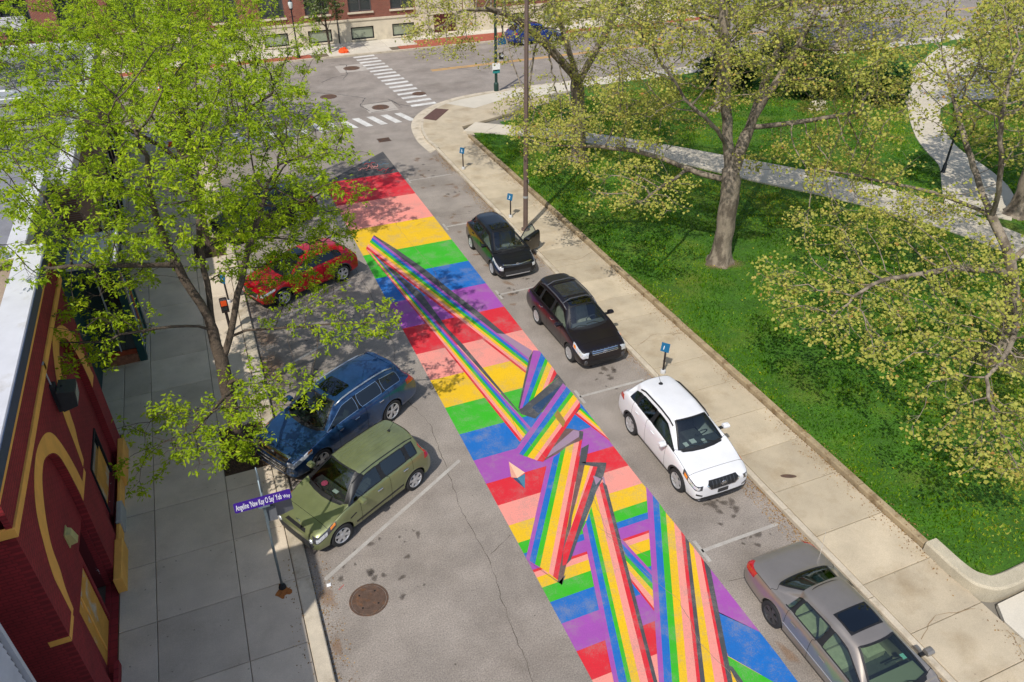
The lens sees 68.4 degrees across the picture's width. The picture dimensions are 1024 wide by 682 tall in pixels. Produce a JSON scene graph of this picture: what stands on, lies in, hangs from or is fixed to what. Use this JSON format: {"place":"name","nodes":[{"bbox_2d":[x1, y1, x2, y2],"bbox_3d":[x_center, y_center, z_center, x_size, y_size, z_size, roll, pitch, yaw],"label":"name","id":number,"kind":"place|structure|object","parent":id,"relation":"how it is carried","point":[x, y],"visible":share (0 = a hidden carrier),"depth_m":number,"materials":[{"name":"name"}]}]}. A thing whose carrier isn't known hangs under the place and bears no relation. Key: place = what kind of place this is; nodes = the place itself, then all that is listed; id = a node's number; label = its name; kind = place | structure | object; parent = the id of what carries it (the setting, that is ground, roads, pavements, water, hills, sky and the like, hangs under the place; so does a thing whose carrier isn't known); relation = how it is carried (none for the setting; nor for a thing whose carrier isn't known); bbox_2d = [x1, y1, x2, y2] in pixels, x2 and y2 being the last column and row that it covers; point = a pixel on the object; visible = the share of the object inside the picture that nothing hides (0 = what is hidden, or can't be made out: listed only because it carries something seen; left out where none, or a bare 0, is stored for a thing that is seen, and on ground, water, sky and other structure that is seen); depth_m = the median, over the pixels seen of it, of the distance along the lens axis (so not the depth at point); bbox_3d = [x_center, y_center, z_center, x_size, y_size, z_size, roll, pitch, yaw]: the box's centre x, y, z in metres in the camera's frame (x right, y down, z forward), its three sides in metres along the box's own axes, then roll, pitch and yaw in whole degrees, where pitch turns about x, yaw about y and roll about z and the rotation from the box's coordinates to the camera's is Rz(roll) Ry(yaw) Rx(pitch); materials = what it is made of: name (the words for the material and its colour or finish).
{"place":"outdoors","nodes":[
{"label":"outdoors","id":0,"kind":"place"},
{"bbox_2d":[0,88,33,124],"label":"roof unit","id":1,"kind":"structure","parent":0,"point":[3,94],"depth_m":28.75,"materials":[{"name":"white metal"}]},
{"bbox_2d":[124,132,202,151],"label":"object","id":2,"kind":"object","parent":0,"point":[148,135],"visible":0.15,"depth_m":45.14,"materials":[{"name":"concrete"}]},
{"bbox_2d":[97,136,317,681],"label":"sidewalk","id":3,"kind":"structure","parent":0,"point":[206,605],"depth_m":19.41,"materials":[{"name":"grey concrete"}]},
{"bbox_2d":[0,623,35,681],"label":"roof","id":4,"kind":"structure","parent":3,"relation":"on","point":[13,667],"depth_m":11.02,"materials":[{"name":"grey"}]},
{"bbox_2d":[0,39,127,253],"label":"grey roofed building","id":5,"kind":"structure","parent":3,"relation":"on","point":[75,217],"depth_m":29.15,"materials":[{"name":"brown brick"}]},
{"bbox_2d":[102,187,121,244],"bbox_3d":[-16.588,-5.135,31.267,0.040,2.350,2.800,-13,36,-18],"label":"shop window","id":6,"kind":"structure","parent":5,"relation":"in","point":[105,199],"depth_m":30.96,"materials":[{"name":"black glass"}]},
{"bbox_2d":[105,149,122,217],"bbox_3d":[-18.116,-7.188,34.340,0.040,2.350,2.800,-13,36,-18],"label":"shop window","id":7,"kind":"structure","parent":5,"relation":"in","point":[108,154],"depth_m":34.35,"materials":[{"name":"black glass"}]},
{"bbox_2d":[109,133,123,182],"bbox_3d":[-19.645,-9.242,37.414,0.040,2.350,2.800,-13,36,-18],"label":"shop window","id":8,"kind":"structure","parent":5,"relation":"in","point":[109,133],"depth_m":36.98,"materials":[{"name":"black glass"}]},
{"bbox_2d":[0,243,128,681],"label":"red building","id":9,"kind":"structure","parent":3,"relation":"on","point":[58,617],"depth_m":15.44,"materials":[{"name":"red brick"}]},
{"bbox_2d":[42,362,78,411],"bbox_3d":[-9.725,0.942,16.291,0.465,1.240,0.520,-13,36,-18],"label":"floodlight","id":10,"kind":"object","parent":9,"relation":"attached to","point":[65,393],"visible":0.93,"depth_m":16.28,"materials":[{"name":"black metal"}]},
{"bbox_2d":[64,525,77,547],"bbox_3d":[-9.090,4.018,15.551,0.162,0.390,0.300,-13,36,-18],"label":"wall lamp","id":11,"kind":"object","parent":9,"relation":"attached to","point":[70,536],"visible":1,"depth_m":15.48,"materials":[{"name":"grey"}]},
{"bbox_2d":[90,429,94,468],"bbox_3d":[-10.737,2.765,19.282,0.055,0.070,1.560,-13,36,-18],"label":"window frame","id":12,"kind":"structure","parent":9,"relation":"in","point":[93,438],"depth_m":19.24,"materials":[{"name":"black metal"}]},
{"bbox_2d":[80,569,108,663],"bbox_3d":[-9.013,5.942,16.211,0.050,1.920,1.260,-13,36,-18],"label":"boarded window","id":13,"kind":"structure","parent":9,"relation":"in","point":[88,595],"depth_m":16.25,"materials":[{"name":"yellow wood"}]},
{"bbox_2d":[93,438,98,477],"bbox_3d":[-10.780,3.001,19.419,0.038,0.475,1.560,-13,36,-18],"label":"window pane","id":14,"kind":"structure","parent":9,"relation":"in","point":[95,460],"depth_m":19.54,"materials":[{"name":"grey glass"}]},
{"bbox_2d":[90,467,109,512],"bbox_3d":[-10.423,3.795,19.072,0.055,1.550,0.060,-13,36,-18],"label":"window frame","id":15,"kind":"structure","parent":9,"relation":"in","point":[91,469],"depth_m":19.03,"materials":[{"name":"black metal"}]},
{"bbox_2d":[93,428,111,471],"bbox_3d":[-11.042,2.963,20.317,0.055,1.550,0.060,-13,36,-18],"label":"window frame","id":16,"kind":"structure","parent":9,"relation":"in","point":[96,436],"depth_m":20.30,"materials":[{"name":"black"}]},
{"bbox_2d":[0,170,147,388],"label":"green shop","id":17,"kind":"structure","parent":3,"relation":"on","point":[129,348],"depth_m":24.18,"materials":[{"name":"teal paint"}]},
{"bbox_2d":[80,272,135,353],"bbox_3d":[-13.201,-0.912,24.613,0.920,2.980,0.050,-13,36,-18],"label":"dark window","id":18,"kind":"structure","parent":17,"relation":"in","point":[96,302],"depth_m":24.46,"materials":[{"name":"black glass"}]},
{"bbox_2d":[119,261,137,320],"bbox_3d":[-13.046,-1.667,25.480,0.040,2.695,1.720,-13,36,-18],"label":"shop window","id":19,"kind":"structure","parent":17,"relation":"in","point":[121,269],"depth_m":25.88,"materials":[{"name":"black glass"}]},
{"bbox_2d":[0,0,265,149],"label":"locust tree","id":20,"kind":"object","parent":3,"relation":"on","point":[8,27],"visible":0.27,"depth_m":36.24,"materials":[{"name":"green plant"}]},
{"bbox_2d":[0,0,352,250],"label":"locust tree","id":21,"kind":"object","parent":3,"relation":"on","point":[89,31],"visible":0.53,"depth_m":28.13,"materials":[{"name":"green plant"}]},
{"bbox_2d":[0,1,402,501],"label":"locust tree","id":22,"kind":"object","parent":3,"relation":"on","point":[93,182],"visible":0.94,"depth_m":18.29,"materials":[{"name":"green plant"}]},
{"bbox_2d":[183,143,265,474],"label":"bark mulch","id":23,"kind":"object","parent":3,"relation":"on","point":[197,255],"visible":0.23,"depth_m":21.91,"materials":[{"name":"brown wood"}]},
{"bbox_2d":[219,297,229,326],"bbox_3d":[-10.167,-0.911,26.859,0.260,1.420,0.218,-13,36,-18],"label":"parking meter","id":24,"kind":"object","parent":3,"relation":"on","point":[223,302],"visible":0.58,"depth_m":26.57,"materials":[{"name":"orange metal"}]},
{"bbox_2d":[220,275,230,303],"bbox_3d":[-10.906,-1.972,28.676,0.280,1.164,0.176,17,38,24],"label":"parking post","id":25,"kind":"object","parent":3,"relation":"on","point":[228,300],"visible":0.61,"depth_m":28.67,"materials":[{"name":"white metal"}]},
{"bbox_2d":[233,467,293,598],"bbox_3d":[-5.363,4.317,16.891,1.206,3.801,0.465,-23,40,-30],"label":"street sign","id":26,"kind":"object","parent":3,"relation":"on","point":[274,505],"visible":1,"depth_m":16.60,"materials":[{"name":"galvanised steel"},{"name":"purple painted metal"}]},
{"bbox_2d":[0,0,690,64],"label":"brick building","id":27,"kind":"structure","parent":0,"point":[363,20],"depth_m":64.50,"materials":[{"name":"brick"}]},
{"bbox_2d":[0,0,33,37],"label":"tall window","id":28,"kind":"structure","parent":27,"relation":"in","point":[28,16],"depth_m":55.62,"materials":[{"name":"grey glass"}]},
{"bbox_2d":[51,0,88,34],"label":"tall window","id":29,"kind":"structure","parent":27,"relation":"in","point":[63,2],"depth_m":56.72,"materials":[{"name":"grey glass"}]},
{"bbox_2d":[107,0,139,29],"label":"tall window","id":30,"kind":"structure","parent":27,"relation":"in","point":[111,0],"depth_m":58.22,"materials":[{"name":"grey glass"}]},
{"bbox_2d":[211,0,238,22],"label":"tall window","id":31,"kind":"structure","parent":27,"relation":"in","point":[234,15],"depth_m":60.93,"materials":[{"name":"grey glass"}]},
{"bbox_2d":[257,0,283,18],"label":"tall window","id":32,"kind":"structure","parent":27,"relation":"in","point":[280,4],"depth_m":62.09,"materials":[{"name":"grey glass"}]},
{"bbox_2d":[264,33,289,47],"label":"basement window","id":33,"kind":"structure","parent":27,"relation":"in","point":[281,35],"depth_m":63.32,"materials":[{"name":"black"}]},
{"bbox_2d":[303,0,328,15],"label":"tall window","id":34,"kind":"structure","parent":27,"relation":"in","point":[307,12],"depth_m":63.18,"materials":[{"name":"grey glass"}]},
{"bbox_2d":[308,29,332,43],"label":"basement window","id":35,"kind":"structure","parent":27,"relation":"in","point":[322,37],"depth_m":64.44,"materials":[{"name":"black"}]},
{"bbox_2d":[347,0,370,11],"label":"tall window","id":36,"kind":"structure","parent":27,"relation":"in","point":[353,5],"depth_m":64.47,"materials":[{"name":"grey glass"}]},
{"bbox_2d":[351,26,373,39],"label":"basement window","id":37,"kind":"structure","parent":27,"relation":"in","point":[365,32],"depth_m":65.58,"materials":[{"name":"black"}]},
{"bbox_2d":[390,0,411,8],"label":"tall window","id":38,"kind":"structure","parent":27,"relation":"in","point":[394,4],"depth_m":65.61,"materials":[{"name":"grey glass"}]},
{"bbox_2d":[392,22,413,35],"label":"basement window","id":39,"kind":"structure","parent":27,"relation":"in","point":[397,29],"depth_m":66.68,"materials":[{"name":"black"}]},
{"bbox_2d":[434,13,455,32],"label":"entrance door","id":40,"kind":"structure","parent":27,"relation":"in","point":[441,16],"depth_m":67.55,"materials":[{"name":"brown wood"}]},
{"bbox_2d":[423,91,548,148],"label":"corner paving","id":41,"kind":"structure","parent":0,"point":[445,130],"depth_m":47.52,"materials":[{"name":"beige concrete"}]},
{"bbox_2d":[423,108,448,119],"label":"tactile plate","id":42,"kind":"object","parent":41,"relation":"on","point":[436,114],"visible":1,"depth_m":48.36,"materials":[{"name":"metal"}]},
{"bbox_2d":[421,87,523,148],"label":"kerb corner","id":43,"kind":"object","parent":41,"relation":"on","point":[430,142],"visible":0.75,"depth_m":48.39,"materials":[{"name":"concrete"}]},
{"bbox_2d":[492,0,505,90],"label":"corner pole","id":44,"kind":"object","parent":43,"relation":"on","point":[496,69],"visible":0.81,"depth_m":51.52,"materials":[{"name":"teal"}]},
{"bbox_2d":[447,92,506,107],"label":"corner ramp","id":45,"kind":"structure","parent":41,"relation":"on","point":[476,101],"depth_m":50.90,"materials":[{"name":"concrete"}]},
{"bbox_2d":[103,0,881,76],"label":"sidewalk","id":46,"kind":"structure","parent":0,"point":[377,45],"depth_m":64.72,"materials":[{"name":"concrete"}]},
{"bbox_2d":[288,0,300,57],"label":"street lamp","id":47,"kind":"object","parent":46,"relation":"on","point":[290,4],"visible":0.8,"depth_m":59.11,"materials":[{"name":"grey metal"}]},
{"bbox_2d":[300,0,344,52],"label":"pear tree","id":48,"kind":"object","parent":46,"relation":"on","point":[324,9],"visible":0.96,"depth_m":60.51,"materials":[{"name":"green plant"}]},
{"bbox_2d":[180,95,942,681],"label":"street","id":49,"kind":"structure","parent":0,"point":[446,617],"depth_m":19.86,"materials":[{"name":"grey asphalt"}]},
{"bbox_2d":[209,181,317,241],"bbox_3d":[-11.393,-6.016,34.505,2.334,1.644,4.761,26,42,34],"label":"suv car","id":50,"kind":"object","parent":49,"relation":"on","point":[215,228],"visible":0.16,"depth_m":34.10,"materials":[{"name":"black"}]},
{"bbox_2d":[205,151,335,681],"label":"kerb","id":51,"kind":"structure","parent":49,"relation":"on","point":[318,647],"depth_m":18.54,"materials":[{"name":"concrete"}]},
{"bbox_2d":[243,238,357,305],"bbox_3d":[-8.437,-2.887,29.920,2.298,1.528,4.411,29,43,36],"label":"crossover car","id":52,"kind":"object","parent":49,"relation":"on","point":[347,267],"visible":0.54,"depth_m":29.48,"materials":[{"name":"red metal"}]},
{"bbox_2d":[233,113,412,141],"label":"crosswalk","id":53,"kind":"structure","parent":49,"relation":"on","point":[359,120],"depth_m":47.48,"materials":[{"name":"white paint"}]},
{"bbox_2d":[254,352,415,477],"bbox_3d":[-5.214,1.974,22.433,2.399,1.767,4.899,23,40,31],"label":"suv car","id":54,"kind":"object","parent":49,"relation":"on","point":[365,391],"visible":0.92,"depth_m":21.92,"materials":[{"name":"blue metal"}]},
{"bbox_2d":[278,417,430,549],"bbox_3d":[-4.181,3.550,19.951,2.264,1.905,4.005,25,41,32],"label":"hatchback car","id":55,"kind":"object","parent":49,"relation":"on","point":[339,494],"visible":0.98,"depth_m":19.61,"materials":[{"name":"green metal"}]},
{"bbox_2d":[349,583,388,615],"bbox_3d":[-3.385,6.114,17.823,0.928,0.015,0.928,-13,36,-18],"label":"manhole cover","id":56,"kind":"object","parent":49,"relation":"on","point":[368,600],"visible":1,"depth_m":17.81,"materials":[{"name":"metal"}]},
{"bbox_2d":[363,101,398,112],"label":"manhole cover","id":57,"kind":"object","parent":49,"relation":"on","point":[379,107],"visible":1,"depth_m":50.15,"materials":[{"name":"concrete"}]},
{"bbox_2d":[411,87,521,152],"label":"gutter apron","id":58,"kind":"object","parent":49,"relation":"on","point":[417,132],"visible":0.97,"depth_m":47.28,"materials":[{"name":"concrete"}]},
{"bbox_2d":[466,212,539,276],"bbox_3d":[-0.195,-4.252,31.884,2.888,1.517,4.073,-13,36,-18],"label":"car","id":59,"kind":"object","parent":49,"relation":"on","point":[491,238],"visible":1,"depth_m":31.25,"materials":[{"name":"black metal"}]},
{"bbox_2d":[240,174,778,580],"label":"stall lines","id":60,"kind":"object","parent":49,"relation":"on","point":[392,519],"visible":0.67,"depth_m":20.50,"materials":[{"name":"white paint"}]},
{"bbox_2d":[356,164,744,681],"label":"asphalt cracks","id":61,"kind":"object","parent":49,"relation":"on","point":[456,494],"visible":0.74,"depth_m":19.97,"materials":[{"name":"black asphalt"}]},
{"bbox_2d":[325,152,797,681],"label":"street mural","id":62,"kind":"object","parent":49,"relation":"on","point":[549,482],"visible":0.98,"depth_m":21.05,"materials":[{"name":"multicoloured paint"}]},
{"bbox_2d":[364,177,736,679],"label":"mural cracks","id":63,"kind":"object","parent":62,"relation":"on","point":[594,499],"visible":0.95,"depth_m":19.32,"materials":[{"name":"grey"}]},
{"bbox_2d":[526,273,625,365],"bbox_3d":[2.212,-0.950,26.736,2.273,1.746,4.570,-14,36,-19],"label":"wagon car","id":64,"kind":"object","parent":49,"relation":"on","point":[569,313],"visible":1,"depth_m":26.11,"materials":[{"name":"black metal"}]},
{"bbox_2d":[619,375,746,499],"bbox_3d":[4.837,2.488,21.525,2.270,1.819,4.295,-13,36,-18],"label":"crossover car","id":65,"kind":"object","parent":49,"relation":"on","point":[669,421],"visible":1,"depth_m":20.99,"materials":[{"name":"white metal"}]},
{"bbox_2d":[436,148,956,681],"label":"kerb","id":66,"kind":"structure","parent":49,"relation":"on","point":[850,576],"depth_m":19.27,"materials":[{"name":"concrete"}]},
{"bbox_2d":[744,532,940,681],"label":"sedan car","id":67,"kind":"object","parent":49,"relation":"on","point":[825,615],"visible":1,"depth_m":16.10,"materials":[{"name":"grey metal"}]},
{"bbox_2d":[111,0,1023,134],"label":"cross street","id":68,"kind":"structure","parent":0,"point":[421,75],"depth_m":58.33,"materials":[{"name":"grey asphalt"}]},
{"bbox_2d":[320,94,336,98],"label":"manhole cover","id":69,"kind":"object","parent":68,"relation":"on","point":[329,96],"visible":0.97,"depth_m":52.29,"materials":[{"name":"metal"}]},
{"bbox_2d":[335,64,367,72],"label":"manhole cover","id":70,"kind":"object","parent":68,"relation":"on","point":[350,68],"visible":1,"depth_m":58.58,"materials":[{"name":"concrete"}]},
{"bbox_2d":[353,55,435,106],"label":"crosswalk","id":71,"kind":"structure","parent":68,"relation":"on","point":[421,104],"depth_m":55.40,"materials":[{"name":"white paint"}]},
{"bbox_2d":[323,54,469,112],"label":"tar seams","id":72,"kind":"object","parent":68,"relation":"on","point":[378,102],"visible":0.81,"depth_m":51.68,"materials":[{"name":"black asphalt"}]},
{"bbox_2d":[505,21,560,44],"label":"suv car","id":73,"kind":"object","parent":68,"relation":"on","point":[512,29],"visible":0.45,"depth_m":64.65,"materials":[{"name":"blue metal"}]},
{"bbox_2d":[433,1,1022,70],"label":"line","id":74,"kind":"object","parent":68,"relation":"on","point":[632,47],"visible":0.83,"depth_m":61.95,"materials":[{"name":"paint"}]},
{"bbox_2d":[438,144,1023,681],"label":"sidewalk","id":75,"kind":"structure","parent":0,"point":[908,588],"depth_m":20.89,"materials":[{"name":"beige concrete"}]},
{"bbox_2d":[459,147,464,169],"bbox_3d":[-2.632,-9.730,40.153,0.280,1.164,0.176,17,38,24],"label":"parking post","id":76,"kind":"object","parent":75,"relation":"on","point":[462,152],"visible":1,"depth_m":39.99,"materials":[{"name":"blue"}]},
{"bbox_2d":[507,193,512,217],"bbox_3d":[-0.085,-6.293,35.010,0.280,1.164,0.176,17,38,24],"label":"parking post","id":77,"kind":"object","parent":75,"relation":"on","point":[509,196],"visible":1,"depth_m":34.79,"materials":[{"name":"blue metal"}]},
{"bbox_2d":[521,0,529,230],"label":"lamp pole","id":78,"kind":"object","parent":75,"relation":"on","point":[526,82],"visible":0.89,"depth_m":30.99,"materials":[{"name":"metal"}]},
{"bbox_2d":[660,342,669,373],"bbox_3d":[4.998,0.564,24.745,0.280,1.164,0.176,17,38,24],"label":"parking post","id":79,"kind":"object","parent":75,"relation":"on","point":[665,347],"visible":1,"depth_m":24.53,"materials":[{"name":"blue metal"}]},
{"bbox_2d":[556,254,1023,653],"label":"sidewalk cracks","id":80,"kind":"object","parent":75,"relation":"on","point":[934,616],"visible":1,"depth_m":17.24,"materials":[{"name":"grey concrete"}]},
{"bbox_2d":[463,0,1022,619],"bbox_3d":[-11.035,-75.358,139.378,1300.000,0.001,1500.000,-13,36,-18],"label":"ground","id":81,"kind":"structure","parent":0,"point":[991,606],"depth_m":47.76,"materials":[{"name":"beige concrete"}]},
{"bbox_2d":[114,1,889,78],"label":"kerb","id":82,"kind":"structure","parent":81,"relation":"on","point":[358,54],"depth_m":62.79,"materials":[{"name":"concrete"}]},
{"bbox_2d":[468,134,928,548],"bbox_3d":[3.930,-3.494,31.857,0.208,0.347,33.740,-13,36,-18],"label":"lawn edging","id":83,"kind":"object","parent":81,"relation":"on","point":[874,498],"visible":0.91,"depth_m":24.49,"materials":[{"name":"concrete"}]},
{"bbox_2d":[531,27,1012,85],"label":"curb","id":84,"kind":"structure","parent":81,"relation":"on","point":[711,64],"depth_m":57.35,"materials":[{"name":"concrete"}]},
{"bbox_2d":[922,538,1023,601],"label":"corner wall","id":85,"kind":"structure","parent":81,"relation":"on","point":[1003,585],"depth_m":17.80,"materials":[{"name":"concrete"}]},
{"bbox_2d":[464,122,1023,258],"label":"park path","id":86,"kind":"structure","parent":0,"point":[709,161],"depth_m":38.55,"materials":[{"name":"concrete"}]},
{"bbox_2d":[474,33,1023,574],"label":"lawn","id":87,"kind":"structure","parent":0,"point":[804,395],"depth_m":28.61,"materials":[{"name":"green plant"}]},
{"bbox_2d":[395,0,692,162],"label":"sycamore tree","id":88,"kind":"object","parent":87,"relation":"on","point":[577,86],"visible":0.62,"depth_m":34.89,"materials":[{"name":"green plant"}]},
{"bbox_2d":[502,0,948,268],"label":"sycamore tree","id":89,"kind":"object","parent":87,"relation":"on","point":[720,256],"visible":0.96,"depth_m":27.42,"materials":[{"name":"green plant"}]},
{"bbox_2d":[693,44,764,88],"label":"bush","id":90,"kind":"object","parent":87,"relation":"on","point":[708,59],"visible":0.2,"depth_m":52.14,"materials":[{"name":"green plant"}]},
{"bbox_2d":[662,0,815,112],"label":"sycamore tree","id":91,"kind":"object","parent":87,"relation":"on","point":[730,41],"visible":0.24,"depth_m":45.05,"materials":[{"name":"green plant"}]},
{"bbox_2d":[756,29,832,67],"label":"bush","id":92,"kind":"object","parent":87,"relation":"on","point":[783,47],"visible":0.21,"depth_m":56.26,"materials":[{"name":"green plant"}]},
{"bbox_2d":[781,53,851,99],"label":"bush","id":93,"kind":"object","parent":87,"relation":"on","point":[831,77],"visible":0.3,"depth_m":49.59,"materials":[{"name":"green plant"}]},
{"bbox_2d":[845,62,916,105],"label":"bush","id":94,"kind":"object","parent":87,"relation":"on","point":[896,72],"visible":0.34,"depth_m":48.29,"materials":[{"name":"green plant"}]},
{"bbox_2d":[744,0,1023,490],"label":"sycamore tree","id":95,"kind":"object","parent":87,"relation":"on","point":[996,354],"visible":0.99,"depth_m":22.04,"materials":[{"name":"green plant"}]},
{"bbox_2d":[939,100,968,173],"bbox_3d":[22.438,-10.338,38.219,0.370,4.060,0.388,14,36,20],"label":"street lamp","id":96,"kind":"object","parent":87,"relation":"on","point":[943,170],"visible":0.4,"depth_m":38.64,"materials":[{"name":"grey metal"}]},
{"bbox_2d":[936,0,1023,220],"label":"sycamore tree","id":97,"kind":"object","parent":87,"relation":"on","point":[1014,208],"visible":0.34,"depth_m":31.60,"materials":[{"name":"green plant"}]},
{"bbox_2d":[500,27,1022,98],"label":"sidewalk","id":98,"kind":"structure","parent":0,"point":[558,86],"depth_m":54.65,"materials":[{"name":"concrete"}]},
{"bbox_2d":[831,0,853,48],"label":"sycamore tree","id":99,"kind":"object","parent":98,"relation":"on","point":[843,29],"visible":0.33,"depth_m":61.29,"materials":[{"name":"plant"}]},
{"bbox_2d":[905,46,1013,220],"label":"park path","id":100,"kind":"structure","parent":0,"point":[936,149],"depth_m":41.58,"materials":[{"name":"concrete"}]},
{"bbox_2d":[920,67,1023,99],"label":"park plaza","id":101,"kind":"structure","parent":0,"point":[973,94],"depth_m":52.77,"materials":[{"name":"concrete"}]},
{"bbox_2d":[996,591,1023,639],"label":"entry paving","id":102,"kind":"structure","parent":0,"point":[1010,612],"depth_m":17.30,"materials":[{"name":"concrete"}]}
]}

